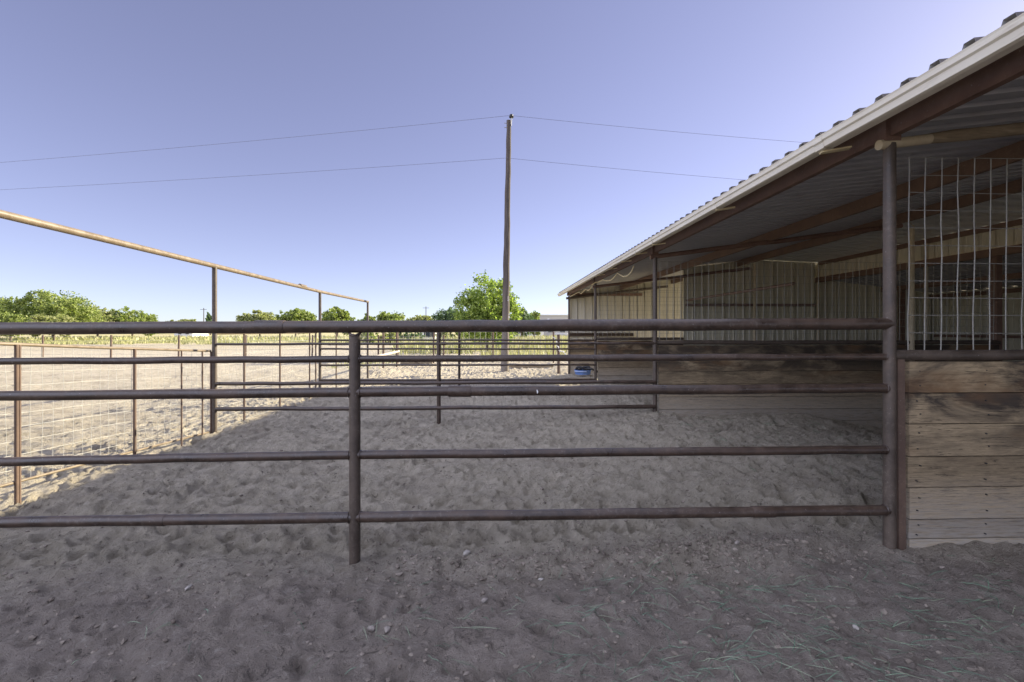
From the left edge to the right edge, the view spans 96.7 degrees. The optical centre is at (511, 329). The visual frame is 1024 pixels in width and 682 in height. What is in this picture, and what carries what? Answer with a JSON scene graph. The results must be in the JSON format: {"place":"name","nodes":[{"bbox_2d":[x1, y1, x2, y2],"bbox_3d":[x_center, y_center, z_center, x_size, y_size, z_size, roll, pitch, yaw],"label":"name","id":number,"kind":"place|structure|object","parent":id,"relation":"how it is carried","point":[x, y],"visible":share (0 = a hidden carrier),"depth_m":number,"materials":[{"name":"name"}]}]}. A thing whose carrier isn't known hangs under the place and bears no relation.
{"place":"outdoors","nodes":[
{"label":"outdoors","id":0,"kind":"place"},
{"bbox_2d":[0,335,566,344],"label":"grass","id":1,"kind":"structure","parent":0,"point":[95,340],"depth_m":73.73,"materials":[{"name":"green plant"}]},
{"bbox_2d":[0,332,1023,681],"bbox_3d":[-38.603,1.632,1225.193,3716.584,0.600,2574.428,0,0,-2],"label":"ground","id":2,"kind":"structure","parent":0,"point":[122,580],"depth_m":3.22,"materials":[{"name":"beige sand"}]},
{"bbox_2d":[0,311,31,340],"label":"tree","id":3,"kind":"object","parent":2,"relation":"on","point":[6,316],"visible":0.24,"depth_m":66.72,"materials":[{"name":"green plant"}]},
{"bbox_2d":[0,296,32,312],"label":"tree","id":4,"kind":"object","parent":2,"relation":"on","point":[1,300],"visible":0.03,"depth_m":80.88,"materials":[{"name":"green plant"}]},
{"bbox_2d":[27,312,77,340],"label":"tree","id":5,"kind":"object","parent":2,"relation":"on","point":[60,317],"visible":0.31,"depth_m":64.92,"materials":[{"name":"green plant"}]},
{"bbox_2d":[0,289,105,337],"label":"tree","id":6,"kind":"object","parent":2,"relation":"on","point":[46,302],"visible":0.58,"depth_m":75.73,"materials":[{"name":"green plant"}]},
{"bbox_2d":[85,304,126,336],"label":"tree","id":7,"kind":"object","parent":2,"relation":"on","point":[106,313],"visible":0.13,"depth_m":96.27,"materials":[{"name":"green plant"}]},
{"bbox_2d":[105,306,157,336],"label":"tree","id":8,"kind":"object","parent":2,"relation":"on","point":[129,316],"visible":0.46,"depth_m":99.47,"materials":[{"name":"green plant"}]},
{"bbox_2d":[170,319,195,320],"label":"tree","id":9,"kind":"object","parent":2,"relation":"on","point":[185,320],"visible":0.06,"depth_m":184.18,"materials":[{"name":"green plant"}]},
{"bbox_2d":[0,210,368,432],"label":"overhead rail","id":10,"kind":"object","parent":2,"relation":"on","point":[15,217],"visible":0.77,"depth_m":7.56,"materials":[{"name":"brown metal"}]},
{"bbox_2d":[0,342,211,504],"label":"wire fence","id":11,"kind":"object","parent":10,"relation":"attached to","point":[18,480],"depth_m":5.25,"materials":[{"name":"metal"}]},
{"bbox_2d":[174,334,207,336],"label":"house","id":12,"kind":"structure","parent":2,"relation":"on","point":[186,335],"depth_m":127.25,"materials":[{"name":"white"}]},
{"bbox_2d":[205,312,211,334],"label":"tree","id":13,"kind":"object","parent":2,"relation":"on","point":[208,317],"visible":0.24,"depth_m":165.61,"materials":[{"name":"green plant"}]},
{"bbox_2d":[0,335,444,356],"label":"field fence","id":14,"kind":"object","parent":2,"relation":"on","point":[43,354],"visible":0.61,"depth_m":25.42,"materials":[{"name":"metal"}]},
{"bbox_2d":[235,309,276,335],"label":"tree","id":15,"kind":"object","parent":2,"relation":"on","point":[260,315],"visible":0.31,"depth_m":116.90,"materials":[{"name":"green plant"}]},
{"bbox_2d":[217,333,316,428],"bbox_3d":[-5.088,0.985,9.854,0.050,1.888,4.362,0,0,-2],"label":"wire fence","id":16,"kind":"object","parent":2,"relation":"on","point":[282,349],"visible":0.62,"depth_m":9.47,"materials":[{"name":"grey metal"}]},
{"bbox_2d":[274,308,316,335],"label":"tree","id":17,"kind":"object","parent":2,"relation":"on","point":[296,314],"visible":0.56,"depth_m":112.67,"materials":[{"name":"green plant"}]},
{"bbox_2d":[317,306,355,336],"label":"tree","id":18,"kind":"object","parent":2,"relation":"on","point":[339,315],"visible":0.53,"depth_m":107.25,"materials":[{"name":"green plant"}]},
{"bbox_2d":[322,333,365,387],"bbox_3d":[-5.230,0.986,14.363,0.050,1.909,4.355,0,0,-2],"label":"wire fence","id":19,"kind":"object","parent":2,"relation":"on","point":[338,362],"visible":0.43,"depth_m":13.46,"materials":[{"name":"grey metal"}]},
{"bbox_2d":[357,312,376,320],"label":"tree","id":20,"kind":"object","parent":2,"relation":"on","point":[371,318],"visible":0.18,"depth_m":129.35,"materials":[{"name":"green plant"}]},
{"bbox_2d":[362,333,378,342],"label":"bush","id":21,"kind":"object","parent":2,"relation":"on","point":[370,334],"visible":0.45,"depth_m":57.17,"materials":[{"name":"green plant"}]},
{"bbox_2d":[367,625,374,630],"bbox_3d":[-0.753,1.595,2.435,0.045,0.025,0.029,0,0,-2],"label":"stone","id":22,"kind":"object","parent":2,"relation":"on","point":[370,627],"visible":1,"depth_m":2.43,"materials":[{"name":"white stone"}]},
{"bbox_2d":[379,333,395,342],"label":"bush","id":23,"kind":"object","parent":2,"relation":"on","point":[388,336],"visible":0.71,"depth_m":59.11,"materials":[{"name":"green plant"}]},
{"bbox_2d":[384,626,390,632],"bbox_3d":[-0.662,1.592,2.426,0.033,0.025,0.032,0,0,-36],"label":"stone","id":24,"kind":"object","parent":2,"relation":"on","point":[386,629],"visible":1,"depth_m":2.42,"materials":[{"name":"white stone"}]},
{"bbox_2d":[380,333,399,367],"bbox_3d":[-5.411,1.017,19.314,0.110,1.874,5.850,0,0,-2],"label":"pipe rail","id":25,"kind":"object","parent":2,"relation":"on","point":[393,352],"visible":0.38,"depth_m":20.32,"materials":[{"name":"white metal"}]},
{"bbox_2d":[375,311,405,320],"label":"tree","id":26,"kind":"object","parent":2,"relation":"on","point":[383,316],"visible":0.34,"depth_m":125.39,"materials":[{"name":"green plant"}]},
{"bbox_2d":[399,332,424,341],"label":"bush","id":27,"kind":"object","parent":2,"relation":"on","point":[411,334],"visible":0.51,"depth_m":61.55,"materials":[{"name":"green plant"}]},
{"bbox_2d":[400,362,432,363],"bbox_3d":[-4.828,1.664,23.059,1.601,0.193,0.120,0,0,-2],"label":"timber","id":28,"kind":"object","parent":2,"relation":"on","point":[416,362],"visible":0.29,"depth_m":23.00,"materials":[{"name":"wood"}]},
{"bbox_2d":[406,315,433,332],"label":"tree","id":29,"kind":"object","parent":2,"relation":"on","point":[423,317],"visible":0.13,"depth_m":137.71,"materials":[{"name":"green plant"}]},
{"bbox_2d":[421,332,435,338],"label":"house","id":30,"kind":"structure","parent":2,"relation":"on","point":[429,335],"depth_m":74.58,"materials":[{"name":"white"}]},
{"bbox_2d":[214,332,655,423],"bbox_3d":[-1.244,0.908,7.733,7.441,1.966,0.102,0,0,-2],"label":"pipe fence","id":31,"kind":"object","parent":2,"relation":"on","point":[438,382],"visible":0.59,"depth_m":7.71,"materials":[{"name":"brown metal"}]},
{"bbox_2d":[435,332,448,341],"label":"bush","id":32,"kind":"object","parent":2,"relation":"on","point":[443,333],"visible":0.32,"depth_m":59.73,"materials":[{"name":"green plant"}]},
{"bbox_2d":[325,335,567,368],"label":"weeds","id":33,"kind":"object","parent":2,"relation":"on","point":[521,352],"visible":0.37,"depth_m":35.10,"materials":[{"name":"green plant"}]},
{"bbox_2d":[0,318,894,564],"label":"pipe fence","id":34,"kind":"object","parent":2,"relation":"on","point":[355,516],"visible":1,"depth_m":3.04,"materials":[{"name":"brown metal"}]},
{"bbox_2d":[431,306,463,336],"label":"tree","id":35,"kind":"object","parent":2,"relation":"on","point":[448,314],"visible":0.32,"depth_m":90.19,"materials":[{"name":"green plant"}]},
{"bbox_2d":[320,332,595,380],"bbox_3d":[-1.397,0.924,12.465,7.447,1.998,0.229,0,0,-4],"label":"pipe fence","id":36,"kind":"object","parent":2,"relation":"on","point":[459,349],"visible":0.72,"depth_m":12.39,"materials":[{"name":"brown metal"}]},
{"bbox_2d":[450,332,467,341],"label":"bush","id":37,"kind":"object","parent":2,"relation":"on","point":[463,334],"visible":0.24,"depth_m":56.55,"materials":[{"name":"green plant"}]},
{"bbox_2d":[463,550,470,555],"bbox_3d":[-0.322,1.589,3.254,0.041,0.036,0.063,0,0,35],"label":"stone","id":38,"kind":"object","parent":2,"relation":"on","point":[466,552],"visible":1,"depth_m":3.24,"materials":[{"name":"white stone"}]},
{"bbox_2d":[398,332,567,363],"bbox_3d":[-1.535,1.073,23.963,8.963,1.986,0.090,0,0,-2],"label":"field fence","id":39,"kind":"object","parent":2,"relation":"on","point":[492,337],"visible":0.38,"depth_m":23.93,"materials":[{"name":"metal"}]},
{"bbox_2d":[453,271,523,351],"bbox_3d":[-1.583,-0.906,31.036,4.849,6.220,5.192,0,0,-2],"label":"cottonwood tree","id":40,"kind":"object","parent":2,"relation":"on","point":[478,304],"visible":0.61,"depth_m":29.83,"materials":[{"name":"green plant"}]},
{"bbox_2d":[501,114,513,371],"bbox_3d":[-0.193,-3.436,19.002,0.540,11.076,0.330,0,0,-2],"label":"utility pole","id":41,"kind":"object","parent":2,"relation":"on","point":[506,285],"visible":0.98,"depth_m":18.90,"materials":[{"name":"brown wood"}]},
{"bbox_2d":[3,158,741,189],"bbox_3d":[-9.202,-6.734,21.351,85.747,0.773,4.756,0,0,1],"label":"overhead wire","id":42,"kind":"object","parent":41,"relation":"attached to","point":[373,167],"visible":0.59,"depth_m":19.72,"materials":[{"name":"black metal"}]},
{"bbox_2d":[0,115,802,162],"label":"overhead wire","id":43,"kind":"object","parent":41,"relation":"attached to","point":[402,126],"visible":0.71,"depth_m":19.99,"materials":[{"name":"black metal"}]},
{"bbox_2d":[0,397,1023,681],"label":"dirt clods","id":44,"kind":"object","parent":2,"relation":"on","point":[658,555],"visible":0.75,"depth_m":2.98,"materials":[{"name":"brown soil"}]},
{"bbox_2d":[513,307,533,337],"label":"tree","id":45,"kind":"object","parent":2,"relation":"on","point":[526,315],"visible":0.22,"depth_m":83.47,"materials":[{"name":"green plant"}]},
{"bbox_2d":[509,366,552,367],"bbox_3d":[0.854,1.652,20.537,2.015,0.203,0.120,0,0,4],"label":"timber","id":46,"kind":"object","parent":2,"relation":"on","point":[530,366],"visible":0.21,"depth_m":20.48,"materials":[{"name":"wood"}]},
{"bbox_2d":[529,311,540,336],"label":"tree","id":47,"kind":"object","parent":2,"relation":"on","point":[535,315],"visible":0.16,"depth_m":95.75,"materials":[{"name":"green plant"}]},
{"bbox_2d":[71,420,1023,681],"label":"loose hay","id":48,"kind":"object","parent":2,"relation":"on","point":[901,673],"visible":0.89,"depth_m":2.37},
{"bbox_2d":[539,314,567,336],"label":"flat roofed house","id":49,"kind":"structure","parent":2,"relation":"on","point":[551,316],"depth_m":120.38,"materials":[{"name":"paint"}]},
{"bbox_2d":[555,333,567,373],"bbox_3d":[1.953,1.001,17.721,0.550,1.793,0.145,0,0,-2],"label":"gate post","id":50,"kind":"object","parent":2,"relation":"on","point":[558,353],"visible":0.43,"depth_m":17.67,"materials":[{"name":"metal"}]},
{"bbox_2d":[574,369,590,374],"bbox_3d":[2.512,1.491,16.186,0.620,0.165,0.623,0,0,-2],"label":"feed tub","id":51,"kind":"object","parent":2,"relation":"on","point":[582,372],"visible":0.89,"depth_m":15.94,"materials":[{"name":"blue plastic"}]},
{"bbox_2d":[575,366,597,372],"bbox_3d":[2.703,1.429,16.193,0.912,0.339,0.489,0,0,-2],"label":"rubber liner","id":52,"kind":"object","parent":51,"relation":"in","point":[584,368],"visible":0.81,"depth_m":16.09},
{"bbox_2d":[557,11,1023,549],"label":"horse barn","id":53,"kind":"structure","parent":2,"relation":"on","point":[903,205],"depth_m":6.35,"materials":[{"name":"metal"}]},
{"bbox_2d":[570,266,633,296],"bbox_3d":[2.244,-1.196,12.774,0.024,0.205,7.856,0,0,-2],"label":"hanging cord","id":54,"kind":"object","parent":53,"relation":"hanging from","point":[606,280],"visible":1,"depth_m":10.83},
{"bbox_2d":[852,624,859,630],"bbox_3d":[1.803,1.559,2.390,0.026,0.023,0.035,0,0,-2],"label":"stone","id":55,"kind":"object","parent":2,"relation":"on","point":[855,627],"visible":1,"depth_m":2.38,"materials":[{"name":"white stone"}]},
{"bbox_2d":[0,0,1023,320],"label":"sky","id":56,"kind":"structure","parent":0,"point":[79,78],"materials":[{"name":"blue"}]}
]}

